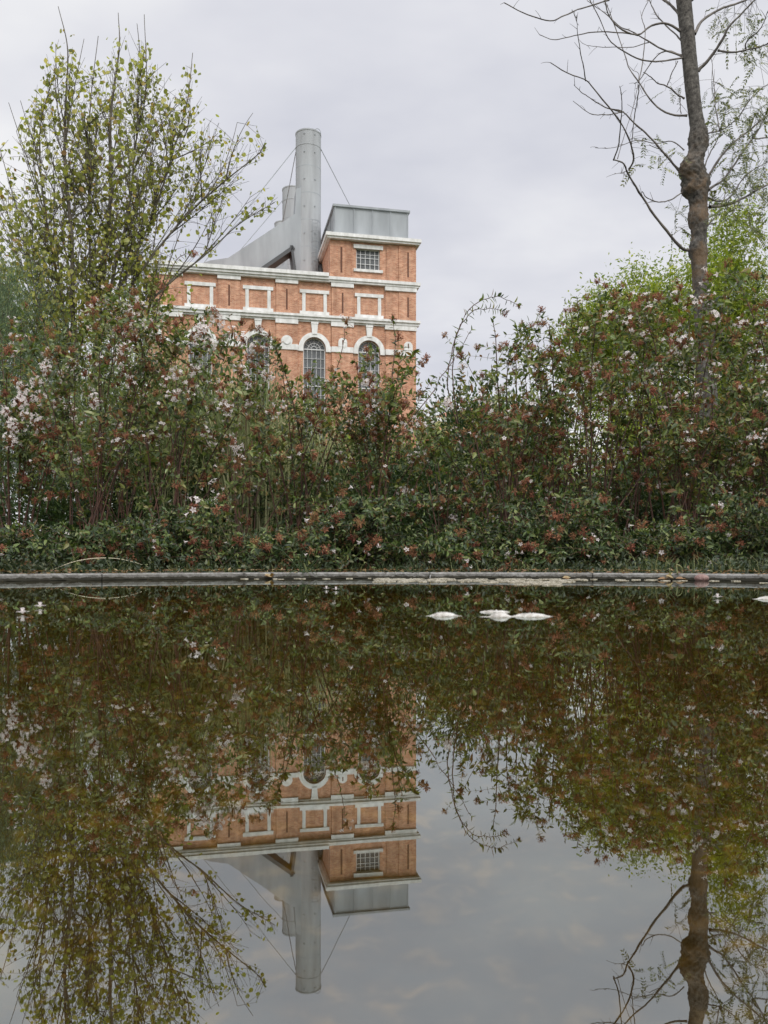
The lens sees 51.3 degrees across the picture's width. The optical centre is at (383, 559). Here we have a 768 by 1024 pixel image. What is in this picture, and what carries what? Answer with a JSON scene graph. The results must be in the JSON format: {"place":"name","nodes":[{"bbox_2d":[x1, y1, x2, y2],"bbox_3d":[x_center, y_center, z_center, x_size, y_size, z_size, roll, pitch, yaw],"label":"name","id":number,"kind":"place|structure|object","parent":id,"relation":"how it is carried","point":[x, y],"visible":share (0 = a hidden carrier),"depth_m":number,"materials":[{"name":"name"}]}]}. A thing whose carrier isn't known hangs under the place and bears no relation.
{"place":"outdoors","nodes":[
{"label":"outdoors","id":0,"kind":"place"},
{"bbox_2d":[0,229,85,537],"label":"conifer","id":1,"kind":"object","parent":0,"point":[4,290],"visible":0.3,"depth_m":7.12,"materials":[{"name":"green plant"}]},
{"bbox_2d":[0,356,115,524],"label":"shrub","id":2,"kind":"object","parent":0,"point":[42,387],"visible":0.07,"depth_m":6.66,"materials":[{"name":"plant"}]},
{"bbox_2d":[0,566,767,573],"bbox_3d":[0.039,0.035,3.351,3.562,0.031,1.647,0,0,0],"label":"leaf litter","id":3,"kind":"object","parent":0,"point":[219,569],"visible":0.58,"depth_m":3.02,"materials":[{"name":"brown plant"}]},
{"bbox_2d":[0,520,86,569],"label":"shrub","id":4,"kind":"object","parent":3,"relation":"on","point":[10,540],"visible":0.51,"depth_m":3.47,"materials":[{"name":"green plant"}]},
{"bbox_2d":[0,301,123,541],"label":"abelia shrub","id":5,"kind":"object","parent":3,"relation":"on","point":[14,430],"visible":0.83,"depth_m":4.59,"materials":[{"name":"green plant"}]},
{"bbox_2d":[14,519,164,569],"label":"shrub","id":6,"kind":"object","parent":3,"relation":"on","point":[90,542],"visible":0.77,"depth_m":3.39,"materials":[{"name":"green plant"}]},
{"bbox_2d":[0,439,196,561],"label":"leafy shrub","id":7,"kind":"object","parent":3,"relation":"on","point":[57,512],"visible":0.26,"depth_m":5.70,"materials":[{"name":"green plant"}]},
{"bbox_2d":[53,558,156,570],"bbox_3d":[-1.092,0.021,3.116,0.454,0.059,0.040,0,0,4],"label":"dry grass blade","id":8,"kind":"object","parent":3,"relation":"on","point":[95,558],"visible":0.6,"depth_m":3.10,"materials":[{"name":"beige plant"}]},
{"bbox_2d":[1,249,216,566],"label":"abelia shrub","id":9,"kind":"object","parent":3,"relation":"on","point":[104,468],"visible":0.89,"depth_m":4.27,"materials":[{"name":"green plant"}]},
{"bbox_2d":[0,291,250,555],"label":"abelia shrub","id":10,"kind":"object","parent":3,"relation":"on","point":[90,470],"visible":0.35,"depth_m":5.46,"materials":[{"name":"green plant"}]},
{"bbox_2d":[2,293,272,534],"bbox_3d":[-1.879,-0.978,6.298,2.011,2.157,1.783,0,0,0],"label":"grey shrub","id":11,"kind":"object","parent":3,"relation":"on","point":[150,399],"visible":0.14,"depth_m":6.05,"materials":[{"name":"green plant"}]},
{"bbox_2d":[94,407,218,552],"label":"reed clump","id":12,"kind":"object","parent":3,"relation":"on","point":[164,495],"visible":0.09,"depth_m":5.89,"materials":[{"name":"green plant"}]},
{"bbox_2d":[96,477,253,569],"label":"shrub","id":13,"kind":"object","parent":3,"relation":"on","point":[177,528],"visible":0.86,"depth_m":3.44,"materials":[{"name":"green plant"}]},
{"bbox_2d":[82,289,302,550],"bbox_3d":[-1.017,-0.751,4.348,1.258,1.607,1.192,0,0,0],"label":"abelia shrub","id":14,"kind":"object","parent":3,"relation":"on","point":[152,460],"visible":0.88,"depth_m":4.23,"materials":[{"name":"green plant"}]},
{"bbox_2d":[67,438,331,559],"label":"leafy shrub","id":15,"kind":"object","parent":3,"relation":"on","point":[190,483],"visible":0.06,"depth_m":5.93,"materials":[{"name":"green plant"}]},
{"bbox_2d":[177,300,306,539],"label":"abelia shrub","id":16,"kind":"object","parent":3,"relation":"on","point":[222,374],"visible":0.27,"depth_m":5.66,"materials":[{"name":"green plant"}]},
{"bbox_2d":[134,345,359,552],"bbox_3d":[-1.175,-0.784,6.424,2.021,1.730,1.550,0,0,0],"label":"grey shrub","id":17,"kind":"object","parent":3,"relation":"on","point":[225,442],"visible":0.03,"depth_m":6.18,"materials":[{"name":"green plant"}]},
{"bbox_2d":[151,522,348,571],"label":"shrub","id":18,"kind":"object","parent":3,"relation":"on","point":[228,552],"visible":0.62,"depth_m":3.45,"materials":[{"name":"green plant"}]},
{"bbox_2d":[182,355,337,552],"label":"reed clump","id":19,"kind":"object","parent":3,"relation":"on","point":[259,522],"visible":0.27,"depth_m":5.78,"materials":[{"name":"green plant"}]},
{"bbox_2d":[217,513,382,571],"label":"shrub","id":20,"kind":"object","parent":3,"relation":"on","point":[274,541],"visible":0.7,"depth_m":3.36,"materials":[{"name":"green plant"}]},
{"bbox_2d":[213,313,405,536],"bbox_3d":[-0.418,-0.694,4.531,1.083,1.490,0.908,0,0,0],"label":"abelia shrub","id":21,"kind":"object","parent":3,"relation":"on","point":[297,418],"visible":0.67,"depth_m":4.53,"materials":[{"name":"green plant"}]},
{"bbox_2d":[275,396,382,542],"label":"reed clump","id":22,"kind":"object","parent":3,"relation":"on","point":[325,457],"visible":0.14,"depth_m":6.00,"materials":[{"name":"green plant"}]},
{"bbox_2d":[224,423,454,566],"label":"leafy shrub","id":23,"kind":"object","parent":3,"relation":"on","point":[343,472],"visible":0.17,"depth_m":5.80,"materials":[{"name":"green plant"}]},
{"bbox_2d":[282,484,451,570],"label":"shrub","id":24,"kind":"object","parent":3,"relation":"on","point":[366,512],"visible":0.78,"depth_m":3.42,"materials":[{"name":"green plant"}]},
{"bbox_2d":[275,314,474,541],"bbox_3d":[-0.058,-0.622,4.464,1.098,1.348,1.052,0,0,0],"label":"abelia shrub","id":25,"kind":"object","parent":3,"relation":"on","point":[387,420],"visible":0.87,"depth_m":4.29,"materials":[{"name":"green plant"}]},
{"bbox_2d":[0,544,767,573],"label":"ground cover","id":26,"kind":"object","parent":3,"relation":"on","point":[7,560],"visible":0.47,"depth_m":3.17,"materials":[{"name":"green plant"}]},
{"bbox_2d":[0,572,767,580],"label":"kerb","id":27,"kind":"structure","parent":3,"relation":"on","point":[310,575],"depth_m":2.92,"materials":[{"name":"concrete"}]},
{"bbox_2d":[274,547,339,577],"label":"grass tuft","id":28,"kind":"object","parent":27,"relation":"on","point":[305,570],"visible":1,"depth_m":3.07,"materials":[{"name":"green plant"}]},
{"bbox_2d":[395,552,418,575],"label":"grass tuft","id":29,"kind":"object","parent":27,"relation":"on","point":[411,565],"visible":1,"depth_m":3.04,"materials":[{"name":"green plant"}]},
{"bbox_2d":[658,572,672,579],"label":"dead leaf","id":30,"kind":"object","parent":27,"relation":"on","point":[663,578],"visible":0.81,"depth_m":2.78,"materials":[{"name":"beige plant"}]},
{"bbox_2d":[669,564,682,573],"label":"grass stalk","id":31,"kind":"object","parent":27,"relation":"on","point":[676,569],"depth_m":2.77,"materials":[{"name":"green plant"}]},
{"bbox_2d":[0,538,767,573],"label":"grass","id":32,"kind":"structure","parent":3,"relation":"on","point":[504,566],"depth_m":3.10,"materials":[{"name":"green plant"}]},
{"bbox_2d":[328,418,496,567],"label":"leafy shrub","id":33,"kind":"object","parent":3,"relation":"on","point":[395,477],"visible":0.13,"depth_m":6.26,"materials":[{"name":"green plant"}]},
{"bbox_2d":[356,520,527,571],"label":"shrub","id":34,"kind":"object","parent":3,"relation":"on","point":[431,544],"visible":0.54,"depth_m":3.45,"materials":[{"name":"green plant"}]},
{"bbox_2d":[362,406,537,546],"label":"flowering shrub","id":35,"kind":"object","parent":3,"relation":"on","point":[443,480],"visible":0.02,"depth_m":8.28,"materials":[{"name":"green plant"}]},
{"bbox_2d":[398,358,522,543],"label":"abelia shrub","id":36,"kind":"object","parent":3,"relation":"on","point":[444,491],"visible":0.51,"depth_m":5.50,"materials":[{"name":"green plant"}]},
{"bbox_2d":[421,510,566,571],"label":"shrub","id":37,"kind":"object","parent":3,"relation":"on","point":[514,544],"visible":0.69,"depth_m":3.43,"materials":[{"name":"green plant"}]},
{"bbox_2d":[394,292,602,538],"bbox_3d":[0.595,-0.713,4.275,1.093,1.530,1.236,0,0,21],"label":"abelia shrub","id":38,"kind":"object","parent":3,"relation":"on","point":[518,438],"visible":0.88,"depth_m":4.34,"materials":[{"name":"green plant"}]},
{"bbox_2d":[413,367,592,546],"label":"leafy shrub","id":39,"kind":"object","parent":3,"relation":"on","point":[462,422],"visible":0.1,"depth_m":6.64,"materials":[{"name":"green plant"}]},
{"bbox_2d":[464,482,642,569],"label":"shrub","id":40,"kind":"object","parent":3,"relation":"on","point":[568,525],"visible":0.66,"depth_m":3.46,"materials":[{"name":"green plant"}]},
{"bbox_2d":[477,277,651,524],"bbox_3d":[1.015,-0.832,4.748,1.053,1.768,0.955,0,0,23],"label":"abelia shrub","id":41,"kind":"object","parent":3,"relation":"on","point":[574,385],"visible":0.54,"depth_m":4.74,"materials":[{"name":"green plant"}]},
{"bbox_2d":[459,445,681,544],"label":"leafy shrub","id":42,"kind":"object","parent":3,"relation":"on","point":[561,487],"visible":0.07,"depth_m":6.10,"materials":[{"name":"green plant"}]},
{"bbox_2d":[495,285,655,526],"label":"abelia shrub","id":43,"kind":"object","parent":3,"relation":"on","point":[569,387],"visible":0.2,"depth_m":5.40,"materials":[{"name":"green plant"}]},
{"bbox_2d":[500,289,707,542],"bbox_3d":[1.308,-0.783,4.476,1.256,1.671,1.254,0,0,0],"label":"abelia shrub","id":44,"kind":"object","parent":3,"relation":"on","point":[556,429],"visible":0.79,"depth_m":4.41,"materials":[{"name":"green plant"}]},
{"bbox_2d":[500,0,767,527],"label":"knotty tree","id":45,"kind":"object","parent":3,"relation":"on","point":[694,178],"visible":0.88,"depth_m":6.76,"materials":[{"name":"brown plant"}]},
{"bbox_2d":[549,522,725,570],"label":"shrub","id":46,"kind":"object","parent":3,"relation":"on","point":[594,551],"visible":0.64,"depth_m":3.40,"materials":[{"name":"green plant"}]},
{"bbox_2d":[556,273,720,534],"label":"abelia shrub","id":47,"kind":"object","parent":3,"relation":"on","point":[638,311],"visible":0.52,"depth_m":4.74,"materials":[{"name":"green plant"}]},
{"bbox_2d":[577,435,757,557],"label":"leafy shrub","id":48,"kind":"object","parent":3,"relation":"on","point":[656,507],"visible":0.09,"depth_m":6.02,"materials":[{"name":"green plant"}]},
{"bbox_2d":[602,257,767,534],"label":"abelia shrub","id":49,"kind":"object","parent":3,"relation":"on","point":[694,435],"visible":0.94,"depth_m":4.18,"materials":[{"name":"green plant"}]},
{"bbox_2d":[623,515,765,567],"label":"shrub","id":50,"kind":"object","parent":3,"relation":"on","point":[682,543],"visible":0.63,"depth_m":3.45,"materials":[{"name":"green plant"}]},
{"bbox_2d":[624,297,767,532],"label":"abelia shrub","id":51,"kind":"object","parent":3,"relation":"on","point":[736,362],"visible":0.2,"depth_m":5.46,"materials":[{"name":"green plant"}]},
{"bbox_2d":[629,273,767,549],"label":"abelia shrub","id":52,"kind":"object","parent":3,"relation":"on","point":[716,454],"visible":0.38,"depth_m":4.62,"materials":[{"name":"green plant"}]},
{"bbox_2d":[675,262,767,503],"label":"abelia shrub","id":53,"kind":"object","parent":3,"relation":"on","point":[753,449],"visible":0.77,"depth_m":4.41,"materials":[{"name":"green plant"}]},
{"bbox_2d":[676,478,767,567],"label":"shrub","id":54,"kind":"object","parent":3,"relation":"on","point":[750,541],"visible":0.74,"depth_m":3.46,"materials":[{"name":"green plant"}]},
{"bbox_2d":[680,333,767,566],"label":"leafy shrub","id":55,"kind":"object","parent":3,"relation":"on","point":[749,369],"visible":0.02,"depth_m":6.05,"materials":[{"name":"green plant"}]},
{"bbox_2d":[0,722,767,1023],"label":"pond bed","id":56,"kind":"object","parent":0,"point":[383,873],"visible":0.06,"depth_m":0.58,"materials":[{"name":"liquid"}]},
{"bbox_2d":[0,578,767,738],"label":"water","id":57,"kind":"structure","parent":0,"point":[82,656],"depth_m":0.59,"materials":[{"name":"liquid"}]},
{"bbox_2d":[76,579,767,631],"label":"pond debris","id":58,"kind":"object","parent":57,"relation":"on","point":[382,593],"visible":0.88,"depth_m":1.38,"materials":[{"name":"white plant"}]},
{"bbox_2d":[429,612,458,616],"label":"foam clump","id":59,"kind":"object","parent":57,"relation":"on","point":[443,614],"visible":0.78,"depth_m":0.99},
{"bbox_2d":[481,609,508,612],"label":"foam clump","id":60,"kind":"object","parent":57,"relation":"on","point":[495,611],"visible":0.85,"depth_m":1.06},
{"bbox_2d":[483,612,515,617],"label":"foam clump","id":61,"kind":"object","parent":57,"relation":"on","point":[501,615],"visible":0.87,"depth_m":0.98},
{"bbox_2d":[240,578,767,585],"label":"scum","id":62,"kind":"object","parent":57,"relation":"on","point":[554,582],"visible":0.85,"depth_m":2.68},
{"bbox_2d":[514,613,552,616],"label":"foam clump","id":63,"kind":"object","parent":57,"relation":"on","point":[530,615],"visible":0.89,"depth_m":0.98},
{"bbox_2d":[694,574,708,580],"bbox_3d":[1.078,0.062,2.714,0.048,0.028,0.038,0,0,0],"label":"stone","id":64,"kind":"object","parent":57,"relation":"on","point":[701,577],"visible":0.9,"depth_m":2.70,"materials":[{"name":"pink stone"}]},
{"bbox_2d":[0,0,767,530],"label":"sky","id":65,"kind":"structure","parent":0,"point":[451,114],"materials":[{"name":"grey"}]},
{"bbox_2d":[420,413,473,545],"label":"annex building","id":66,"kind":"structure","parent":0,"point":[444,423],"depth_m":61.69,"materials":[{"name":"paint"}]},
{"bbox_2d":[521,388,724,521],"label":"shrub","id":67,"kind":"object","parent":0,"point":[625,449],"visible":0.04,"depth_m":9.88,"materials":[{"name":"green plant"}]},
{"label":"ground","id":68,"kind":"structure","parent":0,"visible":0},
{"bbox_2d":[0,6,277,509],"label":"yellow green tree","id":69,"kind":"object","parent":68,"relation":"on","point":[132,266],"visible":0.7,"depth_m":12.81,"materials":[{"name":"green plant"}]},
{"bbox_2d":[156,352,354,552],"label":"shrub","id":70,"kind":"object","parent":68,"relation":"on","point":[266,385],"visible":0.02,"depth_m":23.25,"materials":[{"name":"green plant"}]},
{"bbox_2d":[142,128,421,559],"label":"power station","id":71,"kind":"object","parent":68,"relation":"on","point":[295,282],"visible":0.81,"depth_m":66.81,"materials":[{"name":"brick"}]},
{"bbox_2d":[188,332,211,405],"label":"window","id":72,"kind":"structure","parent":71,"relation":"in","point":[189,356],"depth_m":64.64,"materials":[{"name":"grey glass"}]},
{"bbox_2d":[185,281,215,307],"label":"blind window","id":73,"kind":"structure","parent":71,"relation":"in","point":[211,285],"depth_m":64.17,"materials":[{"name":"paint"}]},
{"bbox_2d":[247,335,268,414],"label":"window","id":74,"kind":"structure","parent":71,"relation":"in","point":[256,337],"depth_m":65.60,"materials":[{"name":"grey glass"}]},
{"bbox_2d":[243,285,272,311],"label":"blind window","id":75,"kind":"structure","parent":71,"relation":"in","point":[246,287],"depth_m":65.14,"materials":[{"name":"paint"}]},
{"bbox_2d":[303,338,324,453],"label":"window","id":76,"kind":"structure","parent":71,"relation":"in","point":[313,349],"depth_m":66.57,"materials":[{"name":"grey glass"}]},
{"bbox_2d":[300,289,328,314],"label":"blind window","id":77,"kind":"structure","parent":71,"relation":"in","point":[303,291],"depth_m":66.08,"materials":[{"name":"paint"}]},
{"bbox_2d":[356,249,378,269],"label":"window","id":78,"kind":"structure","parent":71,"relation":"in","point":[365,259],"depth_m":67.42,"materials":[{"name":"grey glass"}]},
{"bbox_2d":[358,342,378,462],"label":"window","id":79,"kind":"structure","parent":71,"relation":"in","point":[361,349],"depth_m":67.50,"materials":[{"name":"grey glass"}]},
{"bbox_2d":[355,293,383,318],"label":"blind window","id":80,"kind":"structure","parent":71,"relation":"in","point":[358,295],"depth_m":67.04,"materials":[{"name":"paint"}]},
{"bbox_2d":[295,418,426,557],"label":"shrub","id":81,"kind":"object","parent":68,"relation":"on","point":[349,437],"visible":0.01,"depth_m":25.24,"materials":[{"name":"green plant"}]},
{"bbox_2d":[442,380,584,534],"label":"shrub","id":82,"kind":"object","parent":68,"relation":"on","point":[520,388],"visible":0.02,"depth_m":23.53,"materials":[{"name":"green plant"}]},
{"bbox_2d":[546,172,767,525],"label":"lime green tree","id":83,"kind":"object","parent":68,"relation":"on","point":[739,306],"visible":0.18,"depth_m":11.68,"materials":[{"name":"green plant"}]}
]}

